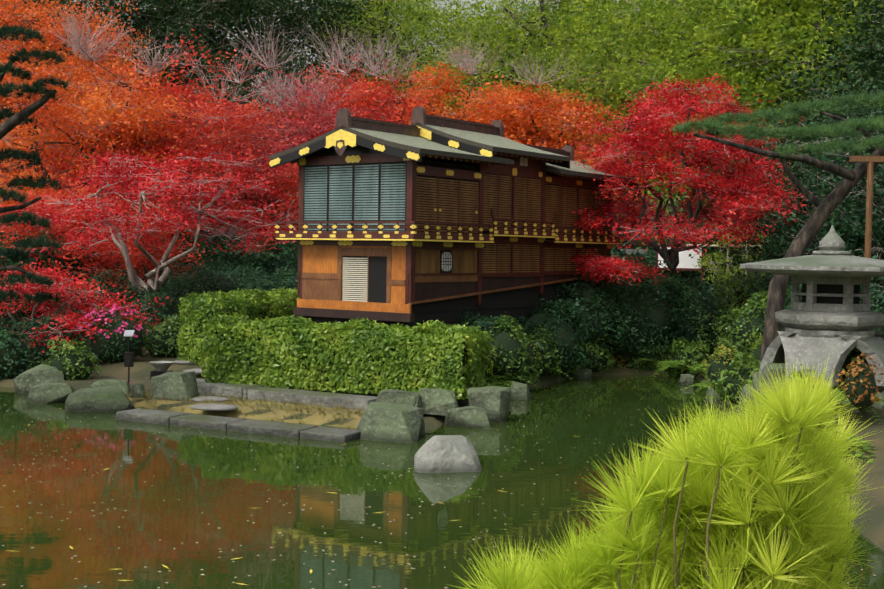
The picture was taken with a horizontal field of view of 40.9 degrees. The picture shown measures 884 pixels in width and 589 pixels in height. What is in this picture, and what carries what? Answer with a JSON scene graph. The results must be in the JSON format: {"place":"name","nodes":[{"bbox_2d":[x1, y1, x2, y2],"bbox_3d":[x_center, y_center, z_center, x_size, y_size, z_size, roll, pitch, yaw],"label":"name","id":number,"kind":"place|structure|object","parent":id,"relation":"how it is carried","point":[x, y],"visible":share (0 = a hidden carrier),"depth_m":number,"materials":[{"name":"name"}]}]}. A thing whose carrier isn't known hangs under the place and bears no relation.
{"place":"outdoors","nodes":[
{"label":"outdoors","id":0,"kind":"place"},
{"bbox_2d":[0,0,684,246],"label":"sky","id":1,"kind":"structure","parent":0,"point":[453,7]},
{"bbox_2d":[0,374,883,588],"bbox_3d":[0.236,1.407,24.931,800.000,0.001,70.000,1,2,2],"label":"pond water","id":2,"kind":"structure","parent":0,"point":[593,419],"depth_m":11.06,"materials":[{"name":"liquid"}]},
{"bbox_2d":[26,383,74,403],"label":"rock","id":3,"kind":"object","parent":2,"relation":"in","point":[44,393],"visible":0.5,"depth_m":17.34,"materials":[{"name":"stone"}]},
{"bbox_2d":[116,408,360,442],"bbox_3d":[-2.652,1.909,15.209,3.541,0.611,0.463,2,2,26],"label":"stone edging","id":4,"kind":"object","parent":2,"relation":"in","point":[184,419],"visible":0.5,"depth_m":15.01,"materials":[{"name":"stone"}]},
{"bbox_2d":[356,402,423,442],"bbox_3d":[-0.706,1.677,14.688,1.047,0.627,0.740,2,2,19],"label":"rock","id":5,"kind":"object","parent":2,"relation":"in","point":[387,422],"visible":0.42,"depth_m":14.42,"materials":[{"name":"stone"}]},
{"bbox_2d":[0,376,875,588],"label":"floating petals","id":6,"kind":"object","parent":2,"relation":"on","point":[303,509],"visible":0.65,"depth_m":10.33,"materials":[{"name":"plant"}]},
{"bbox_2d":[414,435,481,472],"bbox_3d":[0.069,1.791,12.662,0.775,0.612,0.571,1,2,-10],"label":"island rock","id":7,"kind":"object","parent":2,"relation":"in","point":[445,453],"visible":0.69,"depth_m":12.45,"materials":[{"name":"stone"}]},
{"bbox_2d":[468,386,510,422],"bbox_3d":[0.649,1.547,16.255,0.567,0.556,0.495,1,2,8],"label":"rock","id":8,"kind":"object","parent":2,"relation":"in","point":[493,402],"visible":0.79,"depth_m":16.04,"materials":[{"name":"stone"}]},
{"bbox_2d":[678,374,693,384],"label":"rock","id":9,"kind":"object","parent":2,"relation":"in","point":[686,379],"visible":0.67,"depth_m":21.21,"materials":[{"name":"stone"}]},
{"bbox_2d":[0,239,883,550],"bbox_3d":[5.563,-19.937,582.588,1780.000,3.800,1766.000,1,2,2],"label":"ground","id":10,"kind":"structure","parent":0,"point":[872,479],"depth_m":15.49,"materials":[{"name":"soil"}]},
{"bbox_2d":[0,321,45,380],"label":"shrub","id":11,"kind":"object","parent":10,"relation":"on","point":[14,355],"visible":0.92,"depth_m":19.44,"materials":[{"name":"green plant"}]},
{"bbox_2d":[0,280,70,331],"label":"shrub","id":12,"kind":"object","parent":10,"relation":"on","point":[20,314],"visible":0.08,"depth_m":22.66,"materials":[{"name":"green plant"}]},
{"bbox_2d":[0,23,72,306],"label":"pine tree","id":13,"kind":"object","parent":10,"relation":"on","point":[11,122],"visible":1,"depth_m":15.48,"materials":[{"name":"green plant"}]},
{"bbox_2d":[13,364,63,393],"bbox_3d":[-6.327,1.440,18.663,0.839,0.662,0.529,1,2,-3],"label":"rock","id":14,"kind":"object","parent":10,"relation":"on","point":[25,381],"visible":0.52,"depth_m":18.45,"materials":[{"name":"stone"}]},
{"bbox_2d":[0,229,96,307],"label":"hedge","id":15,"kind":"object","parent":10,"relation":"on","point":[45,257],"visible":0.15,"depth_m":26.98,"materials":[{"name":"red plant"}]},
{"bbox_2d":[2,308,98,367],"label":"shrub","id":16,"kind":"object","parent":10,"relation":"on","point":[30,324],"visible":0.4,"depth_m":20.76,"materials":[{"name":"red plant"}]},
{"bbox_2d":[45,336,102,380],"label":"shrub","id":17,"kind":"object","parent":10,"relation":"on","point":[72,361],"visible":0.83,"depth_m":19.52,"materials":[{"name":"green plant"}]},
{"bbox_2d":[0,0,169,196],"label":"tree","id":18,"kind":"object","parent":10,"relation":"on","point":[81,2],"depth_m":53.21,"materials":[{"name":"green plant"}]},
{"bbox_2d":[0,257,171,352],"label":"maple tree","id":19,"kind":"object","parent":10,"relation":"on","point":[80,295],"visible":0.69,"depth_m":21.45,"materials":[{"name":"red plant"}]},
{"bbox_2d":[0,0,175,257],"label":"maple tree","id":20,"kind":"object","parent":10,"relation":"on","point":[24,10],"visible":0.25,"depth_m":45.94,"materials":[{"name":"orange plant"}]},
{"bbox_2d":[51,268,136,330],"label":"shrub","id":21,"kind":"object","parent":10,"relation":"on","point":[104,287],"visible":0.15,"depth_m":25.78,"materials":[{"name":"red plant"}]},
{"bbox_2d":[65,386,134,411],"bbox_3d":[-4.822,1.548,16.842,0.928,0.471,0.671,1,2,-8],"label":"rock","id":22,"kind":"object","parent":10,"relation":"on","point":[107,399],"visible":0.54,"depth_m":16.55,"materials":[{"name":"stone"}]},
{"bbox_2d":[0,170,217,295],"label":"maple tree","id":23,"kind":"object","parent":10,"relation":"on","point":[102,256],"visible":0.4,"depth_m":27.91,"materials":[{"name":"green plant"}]},
{"bbox_2d":[90,379,130,396],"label":"rock","id":24,"kind":"object","parent":10,"relation":"on","point":[123,386],"visible":0.52,"depth_m":17.50,"materials":[{"name":"stone"}]},
{"bbox_2d":[74,304,156,362],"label":"azalea shrub","id":25,"kind":"object","parent":10,"relation":"on","point":[105,347],"visible":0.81,"depth_m":20.75,"materials":[{"name":"pink plant"}]},
{"bbox_2d":[0,4,241,242],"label":"maple tree","id":26,"kind":"object","parent":10,"relation":"on","point":[126,115],"visible":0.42,"depth_m":33.14,"materials":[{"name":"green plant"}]},
{"bbox_2d":[124,330,134,385],"bbox_3d":[-4.808,1.020,18.223,0.140,0.942,0.106,1,2,2],"label":"sign post","id":27,"kind":"object","parent":10,"relation":"on","point":[128,359],"visible":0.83,"depth_m":18.19,"materials":[{"name":"black metal"}]},
{"bbox_2d":[131,383,144,397],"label":"rock","id":28,"kind":"object","parent":10,"relation":"on","point":[137,390],"visible":1,"depth_m":17.07,"materials":[{"name":"stone"}]},
{"bbox_2d":[112,281,183,346],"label":"shrub","id":29,"kind":"object","parent":10,"relation":"on","point":[166,309],"visible":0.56,"depth_m":23.72,"materials":[{"name":"green plant"}]},
{"bbox_2d":[0,144,298,294],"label":"maple tree","id":30,"kind":"object","parent":10,"relation":"on","point":[144,187],"visible":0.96,"depth_m":24.66,"materials":[{"name":"red plant"}]},
{"bbox_2d":[2,0,302,228],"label":"tree","id":31,"kind":"object","parent":10,"relation":"on","point":[107,9],"visible":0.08,"depth_m":56.80,"materials":[{"name":"green plant"}]},
{"bbox_2d":[1,23,316,249],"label":"maple tree","id":32,"kind":"object","parent":10,"relation":"on","point":[213,119],"visible":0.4,"depth_m":36.61,"materials":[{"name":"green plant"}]},
{"bbox_2d":[149,361,173,379],"bbox_3d":[-4.671,1.281,19.788,0.420,0.310,0.409,1,2,2],"label":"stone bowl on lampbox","id":33,"kind":"object","parent":10,"relation":"on","point":[161,367],"visible":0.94,"depth_m":19.68,"materials":[{"name":"grey stone"}]},
{"bbox_2d":[137,313,188,358],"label":"shrub","id":34,"kind":"object","parent":10,"relation":"on","point":[166,341],"visible":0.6,"depth_m":21.79,"materials":[{"name":"green plant"}]},
{"bbox_2d":[151,371,198,400],"bbox_3d":[-3.890,1.357,17.293,0.695,0.460,0.568,1,2,8],"label":"rock","id":35,"kind":"object","parent":10,"relation":"on","point":[175,386],"visible":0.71,"depth_m":17.08,"materials":[{"name":"stone"}]},
{"bbox_2d":[123,257,264,313],"bbox_3d":[-5.616,0.138,26.969,3.502,1.999,2.555,1,2,2],"label":"shrub","id":36,"kind":"object","parent":10,"relation":"on","point":[201,282],"visible":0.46,"depth_m":26.60,"materials":[{"name":"green plant"}]},
{"bbox_2d":[91,232,297,301],"bbox_3d":[-7.294,-0.696,34.810,8.308,2.398,2.534,0,2,-26],"label":"hedge","id":37,"kind":"object","parent":10,"relation":"on","point":[268,262],"visible":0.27,"depth_m":34.62,"materials":[{"name":"green plant"}]},
{"bbox_2d":[183,256,277,291],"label":"shrub","id":38,"kind":"object","parent":10,"relation":"on","point":[242,274],"visible":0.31,"depth_m":30.68,"materials":[{"name":"green plant"}]},
{"bbox_2d":[175,287,302,364],"bbox_3d":[-3.403,0.556,21.739,1.478,1.377,3.174,2,2,29],"label":"hedge","id":39,"kind":"object","parent":10,"relation":"on","point":[249,303],"visible":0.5,"depth_m":20.68,"materials":[{"name":"green plant"}]},
{"bbox_2d":[128,393,363,427],"bbox_3d":[-2.892,1.963,16.362,4.903,0.800,1.873,2,2,29],"label":"lawn strip","id":40,"kind":"object","parent":10,"relation":"on","point":[317,419],"visible":0.19,"depth_m":16.27,"materials":[{"name":"yellow plant"}]},
{"bbox_2d":[191,396,229,402],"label":"stepping stone","id":41,"kind":"object","parent":40,"relation":"on","point":[196,399],"visible":0.6,"depth_m":16.95,"materials":[{"name":"stone"}]},
{"bbox_2d":[189,404,237,410],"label":"stepping stone","id":42,"kind":"object","parent":40,"relation":"on","point":[217,407],"visible":1,"depth_m":16.12,"materials":[{"name":"stone"}]},
{"bbox_2d":[126,389,364,426],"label":"lawn grass tufts","id":43,"kind":"object","parent":40,"relation":"on","point":[319,409],"visible":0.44,"depth_m":16.42,"materials":[{"name":"plant"}]},
{"bbox_2d":[66,0,460,240],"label":"tree","id":44,"kind":"object","parent":10,"relation":"on","point":[295,18],"visible":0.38,"depth_m":57.54,"materials":[{"name":"green plant"}]},
{"bbox_2d":[233,275,297,304],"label":"shrub","id":45,"kind":"object","parent":10,"relation":"on","point":[256,283],"visible":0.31,"depth_m":28.76,"materials":[{"name":"green plant"}]},
{"bbox_2d":[161,14,387,251],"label":"maple tree","id":46,"kind":"object","parent":10,"relation":"on","point":[305,126],"visible":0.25,"depth_m":41.03,"materials":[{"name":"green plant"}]},
{"bbox_2d":[272,262,297,288],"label":"shrub","id":47,"kind":"object","parent":10,"relation":"on","point":[291,277],"visible":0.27,"depth_m":32.66,"materials":[{"name":"green plant"}]},
{"bbox_2d":[197,382,376,409],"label":"stone curb","id":48,"kind":"structure","parent":10,"relation":"on","point":[317,398],"depth_m":16.99,"materials":[{"name":"stone"}]},
{"bbox_2d":[243,19,445,209],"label":"maple tree","id":49,"kind":"object","parent":10,"relation":"on","point":[384,113],"visible":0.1,"depth_m":45.69,"materials":[{"name":"red plant"}]},
{"bbox_2d":[199,314,491,401],"bbox_3d":[-1.498,0.882,17.650,4.543,1.122,1.269,2,2,20],"label":"hedge","id":50,"kind":"object","parent":10,"relation":"on","point":[361,356],"visible":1,"depth_m":17.23,"materials":[{"name":"green plant"}]},
{"bbox_2d":[376,389,421,407],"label":"rock","id":51,"kind":"object","parent":10,"relation":"on","point":[394,396],"visible":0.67,"depth_m":15.61,"materials":[{"name":"stone"}]},
{"bbox_2d":[247,0,594,146],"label":"foliage","id":52,"kind":"object","parent":10,"relation":"on","point":[407,21],"visible":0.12,"depth_m":61.16,"materials":[{"name":"green plant"}]},
{"bbox_2d":[419,388,457,414],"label":"rock","id":53,"kind":"object","parent":10,"relation":"on","point":[438,401],"visible":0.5,"depth_m":15.79,"materials":[{"name":"stone"}]},
{"bbox_2d":[269,106,636,327],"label":"japanese house","id":54,"kind":"structure","parent":10,"relation":"on","point":[424,216],"depth_m":19.85,"materials":[{"name":"wood"}]},
{"bbox_2d":[444,406,490,428],"bbox_3d":[0.339,1.693,15.725,0.667,0.422,0.465,1,2,3],"label":"rock","id":55,"kind":"object","parent":10,"relation":"on","point":[470,417],"visible":0.54,"depth_m":15.57,"materials":[{"name":"stone"}]},
{"bbox_2d":[362,18,592,156],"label":"tree","id":56,"kind":"object","parent":10,"relation":"on","point":[479,103],"visible":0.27,"depth_m":50.69,"materials":[{"name":"orange plant"}]},
{"bbox_2d":[457,310,534,353],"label":"shrub","id":57,"kind":"object","parent":10,"relation":"on","point":[484,323],"visible":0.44,"depth_m":19.63,"materials":[{"name":"green plant"}]},
{"bbox_2d":[339,0,666,203],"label":"foliage","id":58,"kind":"object","parent":10,"relation":"on","point":[530,20],"visible":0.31,"depth_m":57.98,"materials":[{"name":"green plant"}]},
{"bbox_2d":[482,311,530,381],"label":"shrub","id":59,"kind":"object","parent":10,"relation":"on","point":[509,351],"visible":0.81,"depth_m":19.17,"materials":[{"name":"green plant"}]},
{"bbox_2d":[486,375,532,387],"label":"fern","id":60,"kind":"object","parent":10,"relation":"on","point":[507,378],"visible":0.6,"depth_m":19.19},
{"bbox_2d":[510,382,530,399],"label":"rock","id":61,"kind":"object","parent":10,"relation":"on","point":[519,391],"visible":0.5,"depth_m":18.65,"materials":[{"name":"stone"}]},
{"bbox_2d":[508,350,541,383],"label":"shrub","id":62,"kind":"object","parent":10,"relation":"on","point":[531,359],"visible":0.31,"depth_m":19.76,"materials":[{"name":"green plant"}]},
{"bbox_2d":[515,332,541,370],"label":"autumn shrub","id":63,"kind":"object","parent":10,"relation":"on","point":[534,354],"visible":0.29,"depth_m":20.28,"materials":[{"name":"green plant"}]},
{"bbox_2d":[519,325,563,376],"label":"shrub","id":64,"kind":"object","parent":10,"relation":"on","point":[543,344],"visible":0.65,"depth_m":20.73,"materials":[{"name":"green plant"}]},
{"bbox_2d":[515,296,594,371],"bbox_3d":[1.909,0.708,21.531,1.651,1.344,1.414,0,2,-23],"label":"camellia shrub","id":65,"kind":"object","parent":10,"relation":"on","point":[567,337],"visible":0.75,"depth_m":21.25,"materials":[{"name":"green plant"}]},
{"bbox_2d":[463,42,664,233],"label":"maple tree","id":66,"kind":"object","parent":10,"relation":"on","point":[553,132],"visible":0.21,"depth_m":48.19,"materials":[{"name":"orange plant"}]},
{"bbox_2d":[546,350,584,378],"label":"shrub","id":67,"kind":"object","parent":10,"relation":"on","point":[571,372],"visible":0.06,"depth_m":21.64,"materials":[{"name":"green plant"}]},
{"bbox_2d":[572,368,591,378],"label":"rock","id":68,"kind":"object","parent":10,"relation":"on","point":[583,373],"visible":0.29,"depth_m":21.85,"materials":[{"name":"stone"}]},
{"bbox_2d":[550,270,632,345],"bbox_3d":[2.769,0.337,22.709,1.703,1.600,1.521,1,2,2],"label":"shrub","id":69,"kind":"object","parent":10,"relation":"on","point":[592,297],"visible":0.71,"depth_m":22.38,"materials":[{"name":"green plant"}]},
{"bbox_2d":[577,334,618,372],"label":"shrub","id":70,"kind":"object","parent":10,"relation":"on","point":[600,353],"visible":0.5,"depth_m":22.41,"materials":[{"name":"green plant"}]},
{"bbox_2d":[570,249,677,297],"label":"shrub","id":71,"kind":"object","parent":10,"relation":"on","point":[610,266],"visible":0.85,"depth_m":22.19,"materials":[{"name":"red plant"}]},
{"bbox_2d":[597,254,690,360],"bbox_3d":[3.559,0.279,23.372,2.320,2.255,2.232,0,2,-28],"label":"camellia shrub","id":72,"kind":"object","parent":10,"relation":"on","point":[649,316],"visible":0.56,"depth_m":22.80,"materials":[{"name":"green plant"}]},
{"bbox_2d":[617,342,675,372],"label":"shrub","id":73,"kind":"object","parent":10,"relation":"on","point":[646,355],"visible":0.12,"depth_m":22.98,"materials":[{"name":"green plant"}]},
{"bbox_2d":[446,354,880,588],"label":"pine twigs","id":74,"kind":"object","parent":10,"relation":"on","point":[752,499],"visible":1,"depth_m":2.76,"materials":[{"name":"green"}]},
{"bbox_2d":[504,0,825,227],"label":"tree","id":75,"kind":"object","parent":10,"relation":"on","point":[629,37],"visible":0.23,"depth_m":52.03,"materials":[{"name":"green plant"}]},
{"bbox_2d":[612,249,741,269],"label":"retaining wall","id":76,"kind":"structure","parent":10,"relation":"on","point":[630,251],"depth_m":40.23,"materials":[{"name":"stone"}]},
{"bbox_2d":[650,361,707,378],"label":"fern","id":77,"kind":"object","parent":10,"relation":"on","point":[673,366],"visible":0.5,"depth_m":22.16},
{"bbox_2d":[656,245,703,285],"bbox_3d":[6.133,-0.185,30.718,1.200,2.196,0.070,1,2,14],"label":"notice board","id":78,"kind":"object","parent":10,"relation":"on","point":[687,262],"visible":0.31,"depth_m":30.63,"materials":[{"name":"white paint"}]},
{"bbox_2d":[561,73,812,355],"bbox_3d":[4.580,-1.453,23.282,5.498,5.911,5.231,1,2,2],"label":"maple tree","id":79,"kind":"object","parent":10,"relation":"on","point":[705,151],"visible":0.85,"depth_m":22.72,"materials":[{"name":"red plant"}]},
{"bbox_2d":[664,337,710,377],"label":"shrub","id":80,"kind":"object","parent":10,"relation":"on","point":[689,352],"visible":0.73,"depth_m":22.43,"materials":[{"name":"green plant"}]},
{"bbox_2d":[610,245,772,304],"bbox_3d":[7.286,-0.219,31.408,8.939,2.231,2.435,2,2,27],"label":"hedge","id":81,"kind":"object","parent":10,"relation":"on","point":[694,275],"visible":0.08,"depth_m":31.03,"materials":[{"name":"green plant"}]},
{"bbox_2d":[656,274,734,349],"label":"shrub","id":82,"kind":"object","parent":10,"relation":"on","point":[698,302],"visible":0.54,"depth_m":23.20,"materials":[{"name":"green plant"}]},
{"bbox_2d":[677,384,731,409],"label":"fern","id":83,"kind":"object","parent":10,"relation":"on","point":[705,385],"visible":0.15,"depth_m":17.34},
{"bbox_2d":[674,297,746,362],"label":"shrub","id":84,"kind":"object","parent":10,"relation":"on","point":[711,340],"visible":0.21,"depth_m":23.29,"materials":[{"name":"green plant"}]},
{"bbox_2d":[544,0,883,243],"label":"tree","id":85,"kind":"object","parent":10,"relation":"on","point":[647,78],"visible":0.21,"depth_m":47.05,"materials":[{"name":"green plant"}]},
{"bbox_2d":[704,387,723,404],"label":"rock","id":86,"kind":"object","parent":10,"relation":"on","point":[711,391],"visible":0.38,"depth_m":18.37,"materials":[{"name":"stone"}]},
{"bbox_2d":[700,342,741,392],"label":"autumn shrub","id":87,"kind":"object","parent":10,"relation":"on","point":[718,364],"visible":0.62,"depth_m":18.70,"materials":[{"name":"green plant"}]},
{"bbox_2d":[702,338,749,380],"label":"shrub","id":88,"kind":"object","parent":10,"relation":"on","point":[731,347],"visible":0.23,"depth_m":19.25,"materials":[{"name":"green plant"}]},
{"bbox_2d":[695,223,769,290],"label":"shrub","id":89,"kind":"object","parent":10,"relation":"on","point":[704,261],"visible":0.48,"depth_m":28.08,"materials":[{"name":"green plant"}]},
{"bbox_2d":[686,201,783,290],"bbox_3d":[7.098,-0.579,28.175,2.600,3.415,0.060,1,2,2],"label":"bamboo tree support","id":90,"kind":"object","parent":10,"relation":"on","point":[746,257],"visible":0.21,"depth_m":28.15,"materials":[{"name":"wood"}]},
{"bbox_2d":[710,351,760,405],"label":"shrub","id":91,"kind":"object","parent":10,"relation":"on","point":[735,376],"visible":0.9,"depth_m":16.68,"materials":[{"name":"green plant"}]},
{"bbox_2d":[591,0,883,248],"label":"tree","id":92,"kind":"object","parent":10,"relation":"on","point":[818,24],"visible":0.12,"depth_m":44.89,"materials":[{"name":"green plant"}]},
{"bbox_2d":[712,264,769,309],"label":"shrub","id":93,"kind":"object","parent":10,"relation":"on","point":[738,296],"visible":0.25,"depth_m":24.51,"materials":[{"name":"green plant"}]},
{"bbox_2d":[738,384,752,407],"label":"rock","id":94,"kind":"object","parent":10,"relation":"on","point":[743,392],"visible":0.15,"depth_m":16.02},
{"bbox_2d":[615,98,876,284],"bbox_3d":[9.404,-2.020,30.593,9.748,6.177,10.293,3,3,40],"label":"maple tree","id":95,"kind":"object","parent":10,"relation":"on","point":[710,251],"visible":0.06,"depth_m":29.42,"materials":[{"name":"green plant"}]},
{"bbox_2d":[713,287,787,360],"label":"shrub","id":96,"kind":"object","parent":10,"relation":"on","point":[746,323],"visible":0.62,"depth_m":19.52,"materials":[{"name":"green plant"}]},
{"bbox_2d":[744,331,762,369],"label":"autumn shrub","id":97,"kind":"object","parent":10,"relation":"on","point":[756,351],"visible":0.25,"depth_m":18.19,"materials":[{"name":"green plant"}]},
{"bbox_2d":[755,363,785,407],"bbox_3d":[3.864,1.099,13.507,0.574,0.647,0.362,0,2,-15],"label":"rock","id":98,"kind":"object","parent":10,"relation":"on","point":[772,367],"visible":0.21,"depth_m":13.36,"materials":[{"name":"stone"}]},
{"bbox_2d":[668,90,883,369],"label":"pine tree","id":99,"kind":"object","parent":10,"relation":"on","point":[820,215],"visible":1,"depth_m":17.11,"materials":[{"name":"green plant"}]},
{"bbox_2d":[700,38,883,305],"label":"tree","id":100,"kind":"object","parent":10,"relation":"on","point":[846,219],"visible":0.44,"depth_m":22.94,"materials":[{"name":"green plant"}]},
{"bbox_2d":[706,0,883,206],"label":"tree","id":101,"kind":"object","parent":10,"relation":"on","point":[864,45],"visible":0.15,"depth_m":38.29,"materials":[{"name":"green plant"}]},
{"bbox_2d":[760,279,861,331],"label":"shrub","id":102,"kind":"object","parent":10,"relation":"on","point":[788,304],"depth_m":19.18,"materials":[{"name":"green plant"}]},
{"bbox_2d":[740,225,883,386],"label":"stone lantern","id":103,"kind":"object","parent":10,"relation":"on","point":[831,320],"visible":0.94,"depth_m":13.04,"materials":[{"name":"stone"}]},
{"bbox_2d":[824,387,881,413],"bbox_3d":[4.314,1.194,13.357,1.400,0.325,1.221,1,2,2],"label":"lantern base","id":104,"kind":"object","parent":10,"relation":"on","point":[876,395],"visible":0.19,"depth_m":12.87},
{"bbox_2d":[822,387,883,423],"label":"fern","id":105,"kind":"object","parent":10,"relation":"on","point":[841,397],"visible":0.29,"depth_m":12.51,"materials":[{"name":"plant"}]},
{"bbox_2d":[832,347,880,389],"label":"shrub","id":106,"kind":"object","parent":10,"relation":"on","point":[855,352],"visible":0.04,"depth_m":13.09,"materials":[{"name":"green plant"}]},
{"bbox_2d":[835,351,883,409],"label":"autumn shrub","id":107,"kind":"object","parent":10,"relation":"on","point":[861,386],"visible":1,"depth_m":12.21,"materials":[{"name":"orange plant"}]},
{"bbox_2d":[842,436,876,471],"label":"fern","id":108,"kind":"object","parent":10,"relation":"on","point":[865,444],"visible":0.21,"depth_m":11.66,"materials":[{"name":"plant"}]},
{"bbox_2d":[849,156,883,257],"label":"wooden post","id":109,"kind":"object","parent":10,"relation":"on","point":[870,160],"visible":0.45,"depth_m":16.24,"materials":[{"name":"brown wood"}]},
{"bbox_2d":[859,285,883,339],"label":"shrub","id":110,"kind":"object","parent":10,"relation":"on","point":[877,305],"visible":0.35,"depth_m":15.08,"materials":[{"name":"green plant"}]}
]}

